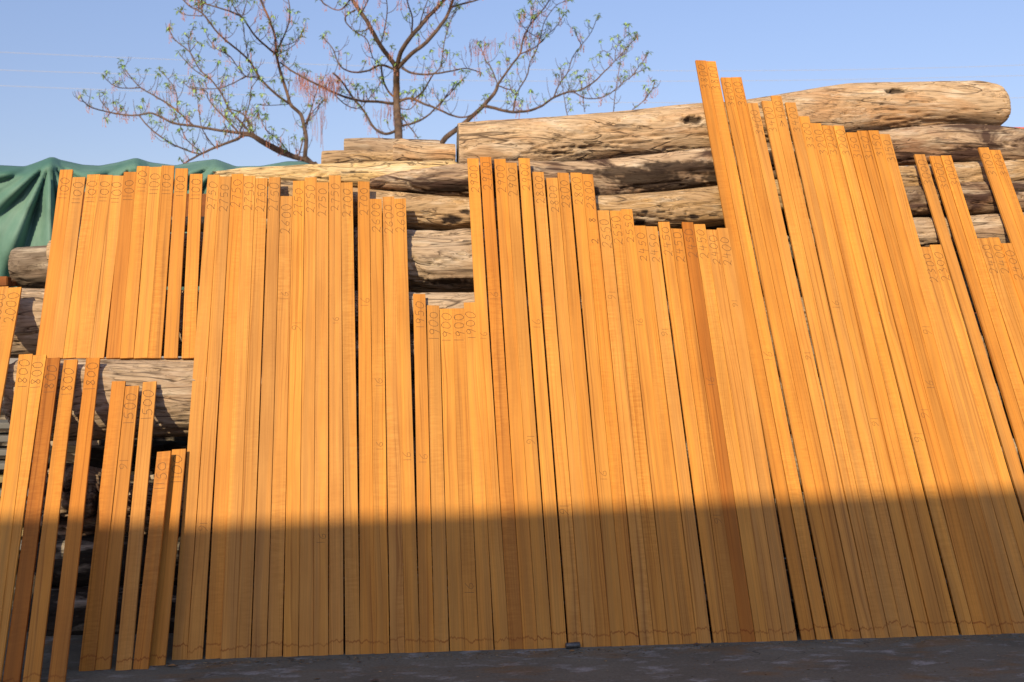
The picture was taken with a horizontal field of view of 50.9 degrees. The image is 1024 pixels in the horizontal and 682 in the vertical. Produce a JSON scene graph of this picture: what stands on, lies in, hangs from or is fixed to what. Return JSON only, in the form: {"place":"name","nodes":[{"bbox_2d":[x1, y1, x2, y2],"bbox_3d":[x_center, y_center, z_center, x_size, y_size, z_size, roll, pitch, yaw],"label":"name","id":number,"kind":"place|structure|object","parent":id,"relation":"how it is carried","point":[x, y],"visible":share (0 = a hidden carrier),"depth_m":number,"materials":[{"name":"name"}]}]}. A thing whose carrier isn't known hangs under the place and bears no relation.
{"place":"outdoors","nodes":[
{"label":"outdoors","id":0,"kind":"place"},
{"bbox_2d":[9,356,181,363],"bbox_3d":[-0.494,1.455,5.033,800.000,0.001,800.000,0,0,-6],"label":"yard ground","id":1,"kind":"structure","parent":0,"point":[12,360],"depth_m":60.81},
{"bbox_2d":[72,0,328,163],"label":"tree","id":2,"kind":"object","parent":1,"relation":"on","point":[281,150],"visible":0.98,"depth_m":21.33,"materials":[{"name":"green plant"}]},
{"bbox_2d":[279,0,483,147],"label":"tree","id":3,"kind":"object","parent":1,"relation":"on","point":[397,94],"visible":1,"depth_m":22.92,"materials":[{"name":"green plant"}]},
{"bbox_2d":[440,0,660,143],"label":"tree","id":4,"kind":"object","parent":1,"relation":"on","point":[447,136],"visible":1,"depth_m":24.31,"materials":[{"name":"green plant"}]},
{"bbox_2d":[0,0,1023,165],"label":"sky","id":5,"kind":"structure","parent":0,"point":[814,39],"materials":[{"name":"blue"}]},
{"bbox_2d":[1,558,1023,681],"bbox_3d":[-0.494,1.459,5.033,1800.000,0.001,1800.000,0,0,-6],"label":"yard floor","id":6,"kind":"structure","parent":0,"point":[860,661],"depth_m":4.84,"materials":[{"name":"concrete"}]},
{"bbox_2d":[0,354,32,623],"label":"sawn board","id":7,"kind":"object","parent":6,"relation":"on","point":[13,458],"visible":1,"depth_m":5.15,"materials":[{"name":"brown wood"}]},
{"bbox_2d":[0,355,46,681],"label":"sawn board","id":8,"kind":"object","parent":6,"relation":"on","point":[35,391],"visible":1,"depth_m":5.08,"materials":[{"name":"brown wood"}]},
{"bbox_2d":[3,357,60,681],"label":"sawn board","id":9,"kind":"object","parent":6,"relation":"on","point":[20,616],"visible":1,"depth_m":4.96,"materials":[{"name":"brown wood"}]},
{"bbox_2d":[23,359,77,681],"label":"sawn board","id":10,"kind":"object","parent":6,"relation":"on","point":[39,619],"visible":1,"depth_m":4.97,"materials":[{"name":"brown wood"}]},
{"bbox_2d":[48,358,99,681],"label":"sawn board","id":11,"kind":"object","parent":6,"relation":"on","point":[63,624],"visible":1,"depth_m":4.98,"materials":[{"name":"brown wood"}]},
{"bbox_2d":[79,381,125,670],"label":"sawn board","id":12,"kind":"object","parent":6,"relation":"on","point":[89,647],"visible":1,"depth_m":5.10,"materials":[{"name":"brown wood"}]},
{"bbox_2d":[27,585,206,635],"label":"weathered log","id":13,"kind":"object","parent":6,"relation":"on","point":[80,603],"visible":0.06,"depth_m":5.34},
{"bbox_2d":[34,533,210,586],"bbox_3d":[-1.821,1.131,5.578,1.183,0.266,0.275,0,0,-6],"label":"weathered log","id":14,"kind":"object","parent":13,"relation":"on","point":[85,558],"visible":0.16,"depth_m":5.44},
{"bbox_2d":[40,464,164,534],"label":"weathered log","id":15,"kind":"object","parent":14,"relation":"on","point":[92,497],"visible":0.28,"depth_m":5.52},
{"bbox_2d":[95,386,139,669],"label":"sawn board","id":16,"kind":"object","parent":6,"relation":"on","point":[114,560],"visible":1,"depth_m":5.12,"materials":[{"name":"brown wood"}]},
{"bbox_2d":[116,381,156,670],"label":"sawn board","id":17,"kind":"object","parent":6,"relation":"on","point":[125,649],"visible":1,"depth_m":5.12,"materials":[{"name":"brown wood"}]},
{"bbox_2d":[133,451,171,668],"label":"sawn board","id":18,"kind":"object","parent":6,"relation":"on","point":[150,578],"visible":1,"depth_m":5.04,"materials":[{"name":"brown wood"}]},
{"bbox_2d":[150,449,185,665],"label":"sawn board","id":19,"kind":"object","parent":6,"relation":"on","point":[166,577],"visible":1,"depth_m":5.09,"materials":[{"name":"brown wood"}]},
{"bbox_2d":[172,175,219,659],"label":"sawn board","id":20,"kind":"object","parent":6,"relation":"on","point":[185,567],"visible":1,"depth_m":5.46,"materials":[{"name":"brown wood"}]},
{"bbox_2d":[187,176,231,659],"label":"sawn board","id":21,"kind":"object","parent":6,"relation":"on","point":[200,573],"visible":1,"depth_m":5.47,"materials":[{"name":"brown wood"}]},
{"bbox_2d":[205,174,243,658],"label":"sawn board","id":22,"kind":"object","parent":6,"relation":"on","point":[215,600],"visible":1,"depth_m":5.49,"materials":[{"name":"brown wood"}]},
{"bbox_2d":[220,176,255,658],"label":"sawn board","id":23,"kind":"object","parent":6,"relation":"on","point":[231,584],"visible":1,"depth_m":5.49,"materials":[{"name":"brown wood"}]},
{"bbox_2d":[235,178,267,657],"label":"sawn board","id":24,"kind":"object","parent":6,"relation":"on","point":[246,581],"visible":1,"depth_m":5.49,"materials":[{"name":"brown wood"}]},
{"bbox_2d":[251,177,280,657],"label":"sawn board","id":25,"kind":"object","parent":6,"relation":"on","point":[261,585],"visible":1,"depth_m":5.50,"materials":[{"name":"brown wood"}]},
{"bbox_2d":[267,196,292,656],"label":"sawn board","id":26,"kind":"object","parent":6,"relation":"on","point":[276,591],"visible":1,"depth_m":5.49,"materials":[{"name":"brown wood"}]},
{"bbox_2d":[283,181,304,656],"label":"sawn board","id":27,"kind":"object","parent":6,"relation":"on","point":[291,601],"visible":1,"depth_m":5.51,"materials":[{"name":"brown wood"}]},
{"bbox_2d":[299,177,316,655],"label":"sawn board","id":28,"kind":"object","parent":6,"relation":"on","point":[306,602],"visible":1,"depth_m":5.53,"materials":[{"name":"brown wood"}]},
{"bbox_2d":[314,182,328,655],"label":"sawn board","id":29,"kind":"object","parent":6,"relation":"on","point":[321,466],"visible":1,"depth_m":5.53,"materials":[{"name":"brown wood"}]},
{"bbox_2d":[329,175,343,654],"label":"sawn board","id":30,"kind":"object","parent":6,"relation":"on","point":[336,628],"visible":1,"depth_m":5.55,"materials":[{"name":"brown wood"}]},
{"bbox_2d":[341,182,359,654],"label":"sawn board","id":31,"kind":"object","parent":6,"relation":"on","point":[352,616],"visible":1,"depth_m":5.54,"materials":[{"name":"brown wood"}]},
{"bbox_2d":[358,181,374,653],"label":"sawn board","id":32,"kind":"object","parent":6,"relation":"on","point":[367,634],"visible":1,"depth_m":5.55,"materials":[{"name":"brown wood"}]},
{"bbox_2d":[370,199,388,653],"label":"sawn board","id":33,"kind":"object","parent":6,"relation":"on","point":[381,610],"visible":1,"depth_m":5.53,"materials":[{"name":"brown wood"}]},
{"bbox_2d":[383,196,404,652],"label":"sawn board","id":34,"kind":"object","parent":6,"relation":"on","point":[397,635],"visible":1,"depth_m":5.54,"materials":[{"name":"brown wood"}]},
{"bbox_2d":[394,198,419,652],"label":"sawn board","id":35,"kind":"object","parent":6,"relation":"on","point":[411,614],"visible":1,"depth_m":5.54,"materials":[{"name":"brown wood"}]},
{"bbox_2d":[413,294,433,651],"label":"sawn board","id":36,"kind":"object","parent":6,"relation":"on","point":[426,618],"visible":1,"depth_m":5.45,"materials":[{"name":"brown wood"}]},
{"bbox_2d":[427,305,448,651],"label":"sawn board","id":37,"kind":"object","parent":6,"relation":"on","point":[441,632],"visible":1,"depth_m":5.44,"materials":[{"name":"brown wood"}]},
{"bbox_2d":[440,309,464,650],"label":"sawn board","id":38,"kind":"object","parent":6,"relation":"on","point":[456,625],"visible":1,"depth_m":5.44,"materials":[{"name":"brown wood"}]},
{"bbox_2d":[452,308,478,650],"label":"sawn board","id":39,"kind":"object","parent":6,"relation":"on","point":[470,618],"visible":1,"depth_m":5.45,"materials":[{"name":"brown wood"}]},
{"bbox_2d":[464,302,493,649],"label":"sawn board","id":40,"kind":"object","parent":6,"relation":"on","point":[484,610],"visible":1,"depth_m":5.45,"materials":[{"name":"brown wood"}]},
{"bbox_2d":[467,158,508,649],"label":"sawn board","id":41,"kind":"object","parent":6,"relation":"on","point":[499,611],"visible":1,"depth_m":5.64,"materials":[{"name":"brown wood"}]},
{"bbox_2d":[480,157,523,648],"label":"sawn board","id":42,"kind":"object","parent":6,"relation":"on","point":[514,618],"visible":1,"depth_m":5.65,"materials":[{"name":"brown wood"}]},
{"bbox_2d":[494,159,537,648],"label":"sawn board","id":43,"kind":"object","parent":6,"relation":"on","point":[527,602],"visible":1,"depth_m":5.65,"materials":[{"name":"brown wood"}]},
{"bbox_2d":[506,163,551,648],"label":"sawn board","id":44,"kind":"object","parent":6,"relation":"on","point":[542,613],"visible":1,"depth_m":5.65,"materials":[{"name":"brown wood"}]},
{"bbox_2d":[518,158,566,647],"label":"sawn board","id":45,"kind":"object","parent":6,"relation":"on","point":[557,614],"visible":1,"depth_m":5.67,"materials":[{"name":"brown wood"}]},
{"bbox_2d":[532,172,582,646],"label":"sawn board","id":46,"kind":"object","parent":6,"relation":"on","point":[572,609],"visible":1,"depth_m":5.67,"materials":[{"name":"brown wood"}]},
{"bbox_2d":[546,178,596,646],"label":"sawn board","id":47,"kind":"object","parent":6,"relation":"on","point":[587,614],"visible":1,"depth_m":5.66,"materials":[{"name":"brown wood"}]},
{"bbox_2d":[206,557,957,635],"bbox_3d":[0.852,1.317,5.489,4.674,0.476,0.414,0,0,-6],"label":"weathered log","id":48,"kind":"object","parent":6,"relation":"on","point":[792,603],"visible":0.16,"depth_m":5.28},
{"bbox_2d":[209,490,1023,560],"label":"weathered log","id":49,"kind":"object","parent":48,"relation":"on","point":[784,555],"visible":0.02,"depth_m":5.46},
{"bbox_2d":[213,433,1023,493],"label":"weathered log","id":50,"kind":"object","parent":49,"relation":"on","point":[414,442],"visible":0.12,"depth_m":5.60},
{"bbox_2d":[217,376,1012,436],"bbox_3d":[0.947,0.376,6.010,5.144,0.352,0.337,0,0,-6],"label":"weathered log","id":51,"kind":"object","parent":50,"relation":"on","point":[413,401],"visible":0.02,"depth_m":5.79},
{"bbox_2d":[1,358,288,439],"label":"weathered log","id":52,"kind":"object","parent":51,"relation":"on","point":[173,378],"visible":0.32,"depth_m":5.58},
{"bbox_2d":[36,170,73,357],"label":"sawn board","id":53,"kind":"object","parent":52,"relation":"on","point":[54,265],"visible":0.98,"depth_m":5.91,"materials":[{"name":"brown wood"}]},
{"bbox_2d":[49,177,85,358],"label":"sawn board","id":54,"kind":"object","parent":52,"relation":"on","point":[69,255],"visible":0.99,"depth_m":5.90,"materials":[{"name":"brown wood"}]},
{"bbox_2d":[63,174,99,358],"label":"sawn board","id":55,"kind":"object","parent":52,"relation":"on","point":[80,275],"visible":1,"depth_m":5.91,"materials":[{"name":"brown wood"}]},
{"bbox_2d":[76,175,112,358],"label":"sawn board","id":56,"kind":"object","parent":52,"relation":"on","point":[92,279],"visible":1,"depth_m":5.91,"materials":[{"name":"brown wood"}]},
{"bbox_2d":[90,176,122,358],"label":"sawn board","id":57,"kind":"object","parent":52,"relation":"on","point":[100,329],"visible":0.99,"depth_m":5.91,"materials":[{"name":"brown wood"}]},
{"bbox_2d":[106,172,135,358],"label":"sawn board","id":58,"kind":"object","parent":52,"relation":"on","point":[120,277],"visible":1,"depth_m":5.93,"materials":[{"name":"brown wood"}]},
{"bbox_2d":[120,166,149,359],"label":"sawn board","id":59,"kind":"object","parent":52,"relation":"on","point":[133,279],"visible":1,"depth_m":5.94,"materials":[{"name":"brown wood"}]},
{"bbox_2d":[134,167,161,358],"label":"sawn board","id":60,"kind":"object","parent":52,"relation":"on","point":[147,279],"visible":1,"depth_m":5.95,"materials":[{"name":"brown wood"}]},
{"bbox_2d":[147,166,174,358],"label":"sawn board","id":61,"kind":"object","parent":52,"relation":"on","point":[160,272],"visible":1,"depth_m":5.96,"materials":[{"name":"brown wood"}]},
{"bbox_2d":[164,168,187,358],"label":"sawn board","id":62,"kind":"object","parent":52,"relation":"on","point":[171,346],"visible":1,"depth_m":5.96,"materials":[{"name":"brown wood"}]},
{"bbox_2d":[182,174,202,358],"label":"sawn board","id":63,"kind":"object","parent":52,"relation":"on","point":[192,271],"visible":0.98,"depth_m":5.97,"materials":[{"name":"brown wood"}]},
{"bbox_2d":[557,173,610,646],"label":"sawn board","id":64,"kind":"object","parent":6,"relation":"on","point":[603,637],"visible":1,"depth_m":5.68,"materials":[{"name":"brown wood"}]},
{"bbox_2d":[570,173,624,646],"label":"sawn board","id":65,"kind":"object","parent":6,"relation":"on","point":[614,603],"visible":1,"depth_m":5.68,"materials":[{"name":"brown wood"}]},
{"bbox_2d":[582,174,638,645],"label":"sawn board","id":66,"kind":"object","parent":6,"relation":"on","point":[631,635],"visible":1,"depth_m":5.69,"materials":[{"name":"brown wood"}]},
{"bbox_2d":[597,210,654,644],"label":"sawn board","id":67,"kind":"object","parent":6,"relation":"on","point":[643,608],"visible":1,"depth_m":5.65,"materials":[{"name":"brown wood"}]},
{"bbox_2d":[610,211,668,644],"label":"sawn board","id":68,"kind":"object","parent":6,"relation":"on","point":[660,634],"visible":1,"depth_m":5.66,"materials":[{"name":"brown wood"}]},
{"bbox_2d":[621,209,682,644],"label":"sawn board","id":69,"kind":"object","parent":6,"relation":"on","point":[671,606],"visible":1,"depth_m":5.66,"materials":[{"name":"brown wood"}]},
{"bbox_2d":[634,226,696,643],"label":"sawn board","id":70,"kind":"object","parent":6,"relation":"on","point":[688,630],"visible":1,"depth_m":5.65,"materials":[{"name":"brown wood"}]},
{"bbox_2d":[646,226,710,642],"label":"sawn board","id":71,"kind":"object","parent":6,"relation":"on","point":[698,598],"visible":1,"depth_m":5.66,"materials":[{"name":"brown wood"}]},
{"bbox_2d":[658,222,727,642],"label":"sawn board","id":72,"kind":"object","parent":6,"relation":"on","point":[715,605],"visible":1,"depth_m":5.68,"materials":[{"name":"brown wood"}]},
{"bbox_2d":[671,228,741,642],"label":"sawn board","id":73,"kind":"object","parent":6,"relation":"on","point":[733,633],"visible":1,"depth_m":5.67,"materials":[{"name":"brown wood"}]},
{"bbox_2d":[681,222,755,641],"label":"sawn board","id":74,"kind":"object","parent":6,"relation":"on","point":[727,496],"visible":1,"depth_m":5.70,"materials":[{"name":"brown wood"}]},
{"bbox_2d":[694,224,769,641],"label":"sawn board","id":75,"kind":"object","parent":6,"relation":"on","point":[758,613],"visible":1,"depth_m":5.69,"materials":[{"name":"brown wood"}]},
{"bbox_2d":[706,230,782,640],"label":"sawn board","id":76,"kind":"object","parent":6,"relation":"on","point":[757,518],"visible":1,"depth_m":5.70,"materials":[{"name":"brown wood"}]},
{"bbox_2d":[695,60,814,639],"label":"sawn board","id":77,"kind":"object","parent":6,"relation":"on","point":[801,603],"visible":1,"depth_m":5.89,"materials":[{"name":"brown wood"}]},
{"bbox_2d":[716,228,796,640],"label":"sawn board","id":78,"kind":"object","parent":6,"relation":"on","point":[772,528],"visible":1,"depth_m":5.70,"materials":[{"name":"brown wood"}]},
{"bbox_2d":[706,61,829,639],"bbox_3d":[1.406,-0.181,6.121,0.071,3.730,0.022,-1,-28,-6],"label":"sawn board","id":79,"kind":"object","parent":6,"relation":"on","point":[816,603],"visible":1,"depth_m":5.91,"materials":[{"name":"brown wood"}]},
{"bbox_2d":[720,77,846,638],"bbox_3d":[1.490,-0.122,6.098,0.070,3.594,0.021,-1,-29,-6],"label":"sawn board","id":80,"kind":"object","parent":6,"relation":"on","point":[831,598],"visible":1,"depth_m":5.92,"materials":[{"name":"brown wood"}]},
{"bbox_2d":[731,77,860,638],"bbox_3d":[1.559,-0.123,6.101,0.069,3.596,0.021,-1,-28,-5],"label":"sawn board","id":81,"kind":"object","parent":6,"relation":"on","point":[829,521],"visible":1,"depth_m":5.92,"materials":[{"name":"brown wood"}]},
{"bbox_2d":[747,103,874,637],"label":"sawn board","id":82,"kind":"object","parent":6,"relation":"on","point":[859,598],"visible":1,"depth_m":5.89,"materials":[{"name":"brown wood"}]},
{"bbox_2d":[761,101,888,637],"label":"sawn board","id":83,"kind":"object","parent":6,"relation":"on","point":[850,491],"visible":1,"depth_m":5.91,"materials":[{"name":"brown wood"}]},
{"bbox_2d":[770,96,902,637],"bbox_3d":[1.789,-0.058,6.090,0.070,3.447,0.022,0,-28,-6],"label":"sawn board","id":84,"kind":"object","parent":6,"relation":"on","point":[873,535],"visible":1,"depth_m":5.92,"materials":[{"name":"brown wood"}]},
{"bbox_2d":[785,102,916,636],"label":"sawn board","id":85,"kind":"object","parent":6,"relation":"on","point":[874,479],"visible":1,"depth_m":5.93,"materials":[{"name":"brown wood"}]},
{"bbox_2d":[799,116,930,635],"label":"sawn board","id":86,"kind":"object","parent":6,"relation":"on","point":[917,608],"visible":1,"depth_m":5.89,"materials":[{"name":"brown wood"}]},
{"bbox_2d":[810,123,945,635],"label":"sawn board","id":87,"kind":"object","parent":6,"relation":"on","point":[930,602],"visible":1,"depth_m":5.90,"materials":[{"name":"brown wood"}]},
{"bbox_2d":[822,125,958,635],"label":"sawn board","id":88,"kind":"object","parent":6,"relation":"on","point":[927,532],"visible":1,"depth_m":5.91,"materials":[{"name":"brown wood"}]},
{"bbox_2d":[833,125,974,634],"bbox_3d":[2.162,0.044,6.071,0.069,3.210,0.020,0,-29,-6],"label":"sawn board","id":89,"kind":"object","parent":6,"relation":"on","point":[958,598],"visible":1,"depth_m":5.92,"materials":[{"name":"brown wood"}]},
{"bbox_2d":[846,132,988,634],"bbox_3d":[2.237,0.068,6.065,0.070,3.157,0.021,0,-28,-6],"label":"sawn board","id":90,"kind":"object","parent":6,"relation":"on","point":[941,480],"visible":1,"depth_m":5.93,"materials":[{"name":"brown wood"}]},
{"bbox_2d":[857,131,1001,633],"bbox_3d":[2.306,0.061,6.073,0.070,3.172,0.021,0,-29,-7],"label":"sawn board","id":91,"kind":"object","parent":6,"relation":"on","point":[969,537],"visible":1,"depth_m":5.94,"materials":[{"name":"brown wood"}]},
{"bbox_2d":[868,130,1014,633],"bbox_3d":[2.378,0.059,6.087,0.070,3.178,0.021,0,-29,-7],"label":"sawn board","id":92,"kind":"object","parent":6,"relation":"on","point":[991,569],"visible":1,"depth_m":5.95,"materials":[{"name":"brown wood"}]},
{"bbox_2d":[879,134,1023,632],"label":"sawn board","id":93,"kind":"object","parent":6,"relation":"on","point":[996,543],"visible":1,"depth_m":5.94,"materials":[{"name":"brown wood"}]},
{"bbox_2d":[914,154,1023,518],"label":"sawn board","id":94,"kind":"object","parent":6,"relation":"on","point":[991,392],"visible":1,"depth_m":6.16,"materials":[{"name":"brown wood"}]},
{"bbox_2d":[921,247,1023,614],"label":"sawn board","id":95,"kind":"object","parent":6,"relation":"on","point":[1004,523],"visible":1,"depth_m":5.84,"materials":[{"name":"brown wood"}]},
{"bbox_2d":[929,156,1023,466],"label":"sawn board","id":96,"kind":"object","parent":6,"relation":"on","point":[997,361],"visible":1,"depth_m":6.25,"materials":[{"name":"brown wood"}]},
{"bbox_2d":[929,245,1023,566],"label":"sawn board","id":97,"kind":"object","parent":6,"relation":"on","point":[1007,490],"visible":1,"depth_m":5.94,"materials":[{"name":"brown wood"}]},
{"bbox_2d":[940,155,1023,423],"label":"sawn board","id":98,"kind":"object","parent":6,"relation":"on","point":[1013,371],"visible":1,"depth_m":6.33,"materials":[{"name":"brown wood"}]},
{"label":"weathered log","id":99,"kind":"object","parent":6,"relation":"on","visible":0},
{"bbox_2d":[262,313,981,334],"bbox_3d":[1.096,0.098,6.723,5.606,0.561,0.572,0,0,-6],"label":"weathered log","id":100,"kind":"object","parent":99,"relation":"on","point":[977,320],"depth_m":6.69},
{"bbox_2d":[9,287,224,357],"bbox_3d":[-2.487,-0.104,6.033,1.750,0.400,0.417,0,0,-6],"label":"weathered log","id":101,"kind":"object","parent":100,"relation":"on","point":[26,334],"visible":0.1,"depth_m":5.86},
{"bbox_2d":[225,239,975,314],"bbox_3d":[1.149,-0.426,6.989,5.848,0.529,0.533,0,0,-6],"label":"weathered log","id":102,"kind":"object","parent":100,"relation":"on","point":[795,269],"depth_m":6.83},
{"bbox_2d":[353,227,790,296],"bbox_3d":[0.359,-0.466,6.440,2.602,0.435,0.412,0,0,-6],"label":"weathered log","id":103,"kind":"object","parent":102,"relation":"on","point":[440,261],"visible":0.24,"depth_m":6.21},
{"bbox_2d":[280,159,1023,229],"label":"weathered log","id":104,"kind":"object","parent":103,"relation":"on","point":[677,208],"visible":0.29,"depth_m":6.53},
{"bbox_2d":[212,160,456,187],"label":"weathered log","id":105,"kind":"object","parent":104,"relation":"on","point":[354,173],"visible":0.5,"depth_m":6.43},
{"bbox_2d":[0,157,308,289],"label":"tarpaulin","id":106,"kind":"object","parent":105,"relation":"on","point":[28,195],"visible":0.18,"depth_m":8.16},
{"bbox_2d":[370,124,1023,197],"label":"weathered log","id":107,"kind":"object","parent":104,"relation":"on","point":[679,170],"visible":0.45,"depth_m":6.64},
{"bbox_2d":[456,81,1010,162],"bbox_3d":[1.475,-1.380,7.058,3.705,0.756,0.402,0,0,-9],"label":"weathered log","id":108,"kind":"object","parent":107,"relation":"on","point":[865,106],"visible":0.68,"depth_m":6.85,"materials":[{"name":"brown wood"}]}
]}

